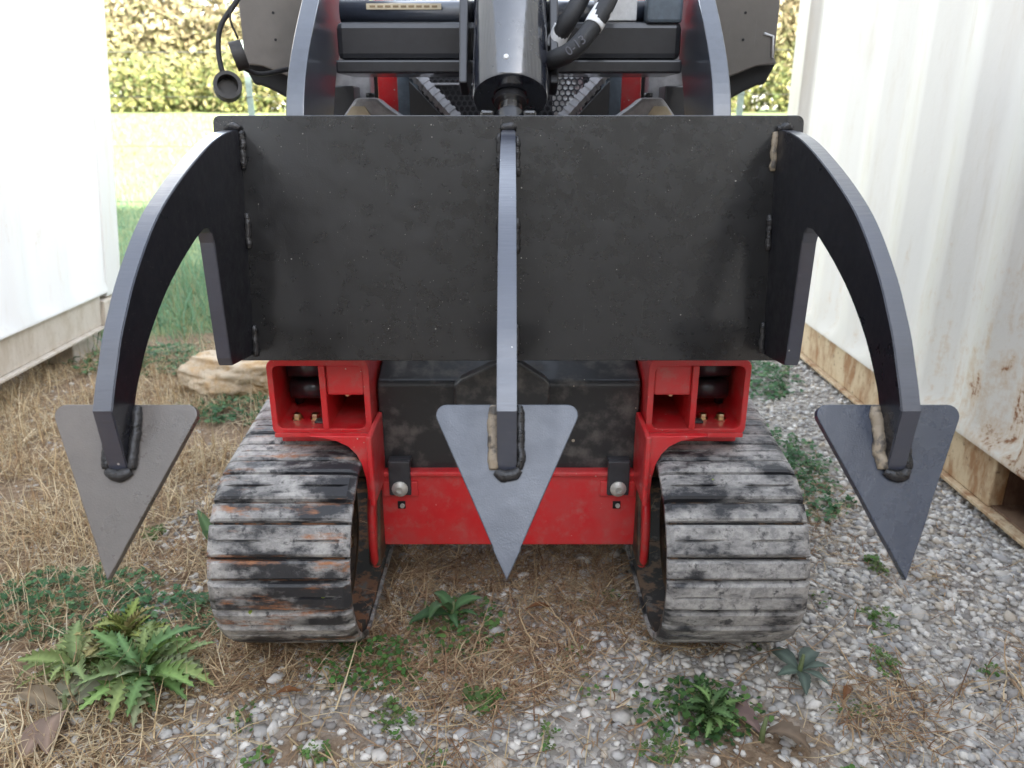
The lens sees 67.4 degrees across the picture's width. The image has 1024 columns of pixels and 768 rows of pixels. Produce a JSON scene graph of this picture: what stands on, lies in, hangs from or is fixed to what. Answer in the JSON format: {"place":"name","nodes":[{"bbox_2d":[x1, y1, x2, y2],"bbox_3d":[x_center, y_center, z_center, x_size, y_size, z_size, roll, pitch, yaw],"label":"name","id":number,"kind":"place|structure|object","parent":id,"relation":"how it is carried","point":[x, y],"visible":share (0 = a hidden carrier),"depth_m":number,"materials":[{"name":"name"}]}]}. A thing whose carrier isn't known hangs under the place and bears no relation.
{"place":"outdoors","nodes":[
{"label":"outdoors","id":0,"kind":"place"},
{"bbox_2d":[47,166,213,365],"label":"field grass","id":1,"kind":"structure","parent":0,"point":[140,184],"depth_m":8.18,"materials":[{"name":"plant"}]},
{"bbox_2d":[111,113,285,171],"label":"field grass","id":2,"kind":"structure","parent":0,"point":[154,131],"depth_m":22.56,"materials":[{"name":"plant"}]},
{"bbox_2d":[109,0,790,108],"label":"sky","id":3,"kind":"structure","parent":0,"point":[766,107],"materials":[{"name":"white"}]},
{"bbox_2d":[0,358,1023,767],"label":"gravel","id":4,"kind":"structure","parent":0,"point":[984,754],"depth_m":1.50,"materials":[{"name":"grey gravel"}]},
{"bbox_2d":[140,523,166,540],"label":"weed sprig leaves","id":5,"kind":"object","parent":4,"relation":"on","point":[159,528],"visible":0.8,"depth_m":1.93,"materials":[{"name":"green plant"}]},
{"bbox_2d":[227,699,255,733],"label":"weed sprig leaves","id":6,"kind":"object","parent":4,"relation":"on","point":[242,709],"visible":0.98,"depth_m":1.34,"materials":[{"name":"green plant"}]},
{"bbox_2d":[236,745,273,767],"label":"weed sprig leaves","id":7,"kind":"object","parent":4,"relation":"on","point":[256,756],"visible":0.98,"depth_m":1.26,"materials":[{"name":"green plant"}]},
{"bbox_2d":[296,737,332,763],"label":"weed sprig leaves","id":8,"kind":"object","parent":4,"relation":"on","point":[307,751],"visible":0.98,"depth_m":1.27,"materials":[{"name":"green plant"}]},
{"bbox_2d":[0,467,900,767],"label":"straw stems","id":9,"kind":"object","parent":4,"relation":"on","point":[420,657],"visible":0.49,"depth_m":1.44,"materials":[{"name":"brown plant"}]},
{"bbox_2d":[526,601,550,608],"bbox_3d":[0.057,0.472,1.638,0.058,0.011,0.018,0,20,0],"label":"fallen leaf","id":10,"kind":"object","parent":4,"relation":"on","point":[536,604],"visible":0.93,"depth_m":1.64,"materials":[{"name":"brown plant"}]},
{"bbox_2d":[580,589,625,603],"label":"weed sprig leaves","id":11,"kind":"object","parent":4,"relation":"on","point":[610,594],"visible":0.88,"depth_m":1.67,"materials":[{"name":"green plant"}]},
{"bbox_2d":[632,733,687,764],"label":"weed sprig leaves","id":12,"kind":"object","parent":4,"relation":"on","point":[667,749],"visible":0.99,"depth_m":1.27,"materials":[{"name":"green plant"}]},
{"bbox_2d":[770,647,829,694],"bbox_3d":[0.551,0.543,1.448,0.104,0.070,0.117,0,20,0],"label":"grey weed","id":13,"kind":"object","parent":4,"relation":"on","point":[808,656],"visible":0.99,"depth_m":1.45,"materials":[{"name":"green plant"}]},
{"bbox_2d":[840,763,862,767],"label":"weed sprig leaves","id":14,"kind":"object","parent":4,"relation":"on","point":[851,766],"visible":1,"depth_m":1.25,"materials":[{"name":"green plant"}]},
{"bbox_2d":[863,554,889,575],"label":"weed sprig leaves","id":15,"kind":"object","parent":4,"relation":"on","point":[875,560],"visible":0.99,"depth_m":1.79,"materials":[{"name":"green plant"}]},
{"bbox_2d":[854,605,899,636],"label":"weed sprig leaves","id":16,"kind":"object","parent":4,"relation":"on","point":[874,614],"visible":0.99,"depth_m":1.61,"materials":[{"name":"green plant"}]},
{"bbox_2d":[869,643,901,681],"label":"weed sprig leaves","id":17,"kind":"object","parent":4,"relation":"on","point":[878,651],"visible":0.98,"depth_m":1.48,"materials":[{"name":"green plant"}]},
{"bbox_2d":[976,662,1005,676],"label":"weed sprig leaves","id":18,"kind":"object","parent":4,"relation":"on","point":[988,671],"visible":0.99,"depth_m":1.47,"materials":[{"name":"green plant"}]},
{"bbox_2d":[0,109,1023,767],"bbox_3d":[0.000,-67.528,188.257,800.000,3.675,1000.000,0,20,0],"label":"ground","id":19,"kind":"structure","parent":0,"point":[754,751],"depth_m":1.54,"materials":[{"name":"soil"}]},
{"bbox_2d":[16,669,115,767],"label":"withered dock","id":20,"kind":"object","parent":19,"relation":"on","point":[41,725],"visible":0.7,"depth_m":1.36,"materials":[{"name":"brown plant"}]},
{"bbox_2d":[13,620,124,688],"bbox_3d":[-0.820,0.528,1.476,0.222,0.088,0.185,0,20,0],"label":"sow thistle","id":21,"kind":"object","parent":19,"relation":"on","point":[80,667],"visible":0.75,"depth_m":1.45,"materials":[{"name":"green plant"}]},
{"bbox_2d":[41,332,100,363],"bbox_3d":[-1.970,-0.181,3.384,0.200,0.142,0.240,0,20,0],"label":"timber block","id":22,"kind":"object","parent":19,"relation":"on","point":[69,353],"depth_m":3.31,"materials":[{"name":"grey wood"}]},
{"bbox_2d":[0,0,119,383],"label":"shipping container","id":23,"kind":"object","parent":22,"relation":"on","point":[59,258],"visible":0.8,"depth_m":2.93,"materials":[{"name":"white metal"}]},
{"bbox_2d":[0,562,183,641],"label":"clover leaves","id":24,"kind":"object","parent":19,"relation":"on","point":[67,591],"visible":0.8,"depth_m":1.67,"materials":[{"name":"green plant"}]},
{"bbox_2d":[73,597,170,658],"bbox_3d":[-0.773,0.503,1.510,0.143,0.115,0.168,11,22,28],"label":"sow thistle","id":25,"kind":"object","parent":19,"relation":"on","point":[125,623],"visible":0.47,"depth_m":1.52,"materials":[{"name":"green plant"}]},
{"bbox_2d":[61,342,206,376],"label":"ground cover leaves","id":26,"kind":"object","parent":19,"relation":"on","point":[168,345],"visible":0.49,"depth_m":3.21,"materials":[{"name":"green plant"}]},
{"bbox_2d":[56,620,214,726],"bbox_3d":[-0.684,0.527,1.426,0.287,0.123,0.240,6,20,16],"label":"sow thistle","id":27,"kind":"object","parent":19,"relation":"on","point":[170,670],"visible":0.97,"depth_m":1.41,"materials":[{"name":"green plant"}]},
{"bbox_2d":[0,322,297,767],"bbox_3d":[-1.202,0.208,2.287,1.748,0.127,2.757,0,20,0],"label":"dry grass","id":28,"kind":"structure","parent":19,"relation":"on","point":[38,507],"depth_m":1.83,"materials":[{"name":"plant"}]},
{"bbox_2d":[86,243,212,356],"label":"field grass","id":29,"kind":"structure","parent":19,"relation":"on","point":[187,279],"depth_m":3.94,"materials":[{"name":"plant"}]},
{"bbox_2d":[86,589,218,637],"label":"clover leaves","id":30,"kind":"object","parent":19,"relation":"on","point":[173,598],"visible":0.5,"depth_m":1.62,"materials":[{"name":"green plant"}]},
{"bbox_2d":[197,510,213,539],"bbox_3d":[-0.690,0.374,1.846,0.094,0.124,0.133,-11,22,-28],"label":"upright weed","id":31,"kind":"object","parent":19,"relation":"on","point":[204,520],"visible":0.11,"depth_m":1.84,"materials":[{"name":"green plant"}]},
{"bbox_2d":[177,350,268,397],"bbox_3d":[-0.996,-0.042,2.982,0.542,0.151,0.320,0,20,0],"label":"limestone rock","id":32,"kind":"object","parent":19,"relation":"on","point":[211,370],"visible":0.3,"depth_m":2.87,"materials":[{"name":"beige stone"}]},
{"bbox_2d":[178,391,268,425],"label":"ground cover leaves","id":33,"kind":"object","parent":19,"relation":"on","point":[231,417],"visible":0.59,"depth_m":2.71,"materials":[{"name":"green plant"}]},
{"bbox_2d":[273,685,301,695],"bbox_3d":[-0.407,0.556,1.394,0.050,0.010,0.019,0,20,0],"label":"fallen leaf","id":34,"kind":"object","parent":19,"relation":"on","point":[289,688],"visible":1,"depth_m":1.40,"materials":[{"name":"brown plant"}]},
{"bbox_2d":[302,634,439,691],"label":"chickweed leaves","id":35,"kind":"object","parent":19,"relation":"on","point":[350,680],"visible":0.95,"depth_m":1.46,"materials":[{"name":"green plant"}]},
{"bbox_2d":[368,696,417,740],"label":"weed sprig leaves","id":36,"kind":"object","parent":19,"relation":"on","point":[390,701],"visible":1,"depth_m":1.34,"materials":[{"name":"green plant"}]},
{"bbox_2d":[408,748,447,767],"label":"weed sprig leaves","id":37,"kind":"object","parent":19,"relation":"on","point":[440,751],"visible":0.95,"depth_m":1.26,"materials":[{"name":"green plant"}]},
{"bbox_2d":[409,590,481,627],"bbox_3d":[-0.137,0.480,1.606,0.150,0.090,0.121,0,20,0],"label":"plantain","id":38,"kind":"object","parent":19,"relation":"on","point":[433,609],"visible":0.97,"depth_m":1.59,"materials":[{"name":"green plant"}]},
{"bbox_2d":[104,0,799,112],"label":"hedge foliage","id":39,"kind":"object","parent":19,"relation":"on","point":[150,52],"visible":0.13,"depth_m":48.27,"materials":[{"name":"green plant"}]},
{"bbox_2d":[110,40,794,201],"bbox_3d":[-0.100,-1.417,5.021,12.200,1.520,0.047,0,20,0],"label":"wire fence","id":40,"kind":"object","parent":19,"relation":"on","point":[251,109],"visible":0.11,"depth_m":4.86,"materials":[{"name":"grey metal"}]},
{"bbox_2d":[402,596,511,660],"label":"chickweed leaves","id":41,"kind":"object","parent":19,"relation":"on","point":[490,622],"visible":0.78,"depth_m":1.57,"materials":[{"name":"green plant"}]},
{"bbox_2d":[462,683,506,717],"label":"weed sprig leaves","id":42,"kind":"object","parent":19,"relation":"on","point":[477,694],"visible":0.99,"depth_m":1.39,"materials":[{"name":"green plant"}]},
{"bbox_2d":[206,0,810,642],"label":"track loader","id":43,"kind":"object","parent":19,"relation":"on","point":[684,472],"visible":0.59,"depth_m":1.50,"materials":[{"name":"metal"}]},
{"bbox_2d":[55,0,958,579],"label":"grapple attachment","id":44,"kind":"object","parent":43,"relation":"attached to","point":[507,228],"visible":1,"depth_m":1.31,"materials":[{"name":"black paint"}]},
{"bbox_2d":[0,431,1023,767],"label":"straw thatch","id":45,"kind":"object","parent":19,"relation":"on","point":[540,675],"visible":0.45,"depth_m":1.49,"materials":[{"name":"brown plant"}]},
{"bbox_2d":[538,720,560,750],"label":"weed sprig leaves","id":46,"kind":"object","parent":19,"relation":"on","point":[547,728],"visible":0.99,"depth_m":1.30,"materials":[{"name":"green plant"}]},
{"bbox_2d":[559,644,585,666],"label":"weed sprig leaves","id":47,"kind":"object","parent":19,"relation":"on","point":[572,647],"visible":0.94,"depth_m":1.51,"materials":[{"name":"green plant"}]},
{"bbox_2d":[579,673,617,700],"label":"weed sprig leaves","id":48,"kind":"object","parent":19,"relation":"on","point":[589,689],"visible":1,"depth_m":1.40,"materials":[{"name":"green plant"}]},
{"bbox_2d":[627,672,773,747],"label":"chickweed leaves","id":49,"kind":"object","parent":19,"relation":"on","point":[715,734],"visible":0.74,"depth_m":1.34,"materials":[{"name":"green plant"}]},
{"bbox_2d":[672,682,740,737],"bbox_3d":[0.350,0.578,1.331,0.108,0.083,0.111,-14,24,-33],"label":"green weed","id":50,"kind":"object","parent":19,"relation":"on","point":[720,714],"visible":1,"depth_m":1.33,"materials":[{"name":"green plant"}]},
{"bbox_2d":[728,700,810,752],"bbox_3d":[0.425,0.587,1.323,0.179,0.070,0.054,18,26,41],"label":"red dock","id":51,"kind":"object","parent":19,"relation":"on","point":[790,730],"visible":0.78,"depth_m":1.30,"materials":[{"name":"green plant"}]},
{"bbox_2d":[749,361,804,400],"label":"ground cover leaves","id":52,"kind":"object","parent":19,"relation":"on","point":[768,366],"visible":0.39,"depth_m":3.00,"materials":[{"name":"green plant"}]},
{"bbox_2d":[767,424,856,521],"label":"ground cover leaves","id":53,"kind":"object","parent":19,"relation":"on","point":[791,458],"visible":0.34,"depth_m":2.24,"materials":[{"name":"green plant"}]},
{"bbox_2d":[808,591,831,606],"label":"weed sprig leaves","id":54,"kind":"object","parent":19,"relation":"on","point":[813,594],"visible":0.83,"depth_m":1.66,"materials":[{"name":"green plant"}]},
{"bbox_2d":[843,684,852,699],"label":"fallen leaf","id":55,"kind":"object","parent":19,"relation":"on","point":[847,690],"visible":1,"depth_m":1.40,"materials":[{"name":"brown plant"}]},
{"bbox_2d":[829,699,880,721],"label":"weed sprig leaves","id":56,"kind":"object","parent":19,"relation":"on","point":[860,702],"visible":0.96,"depth_m":1.37,"materials":[{"name":"green plant"}]},
{"bbox_2d":[787,0,1023,547],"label":"shipping container","id":57,"kind":"object","parent":19,"relation":"on","point":[910,113],"visible":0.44,"depth_m":2.25,"materials":[{"name":"white metal"}]}
]}

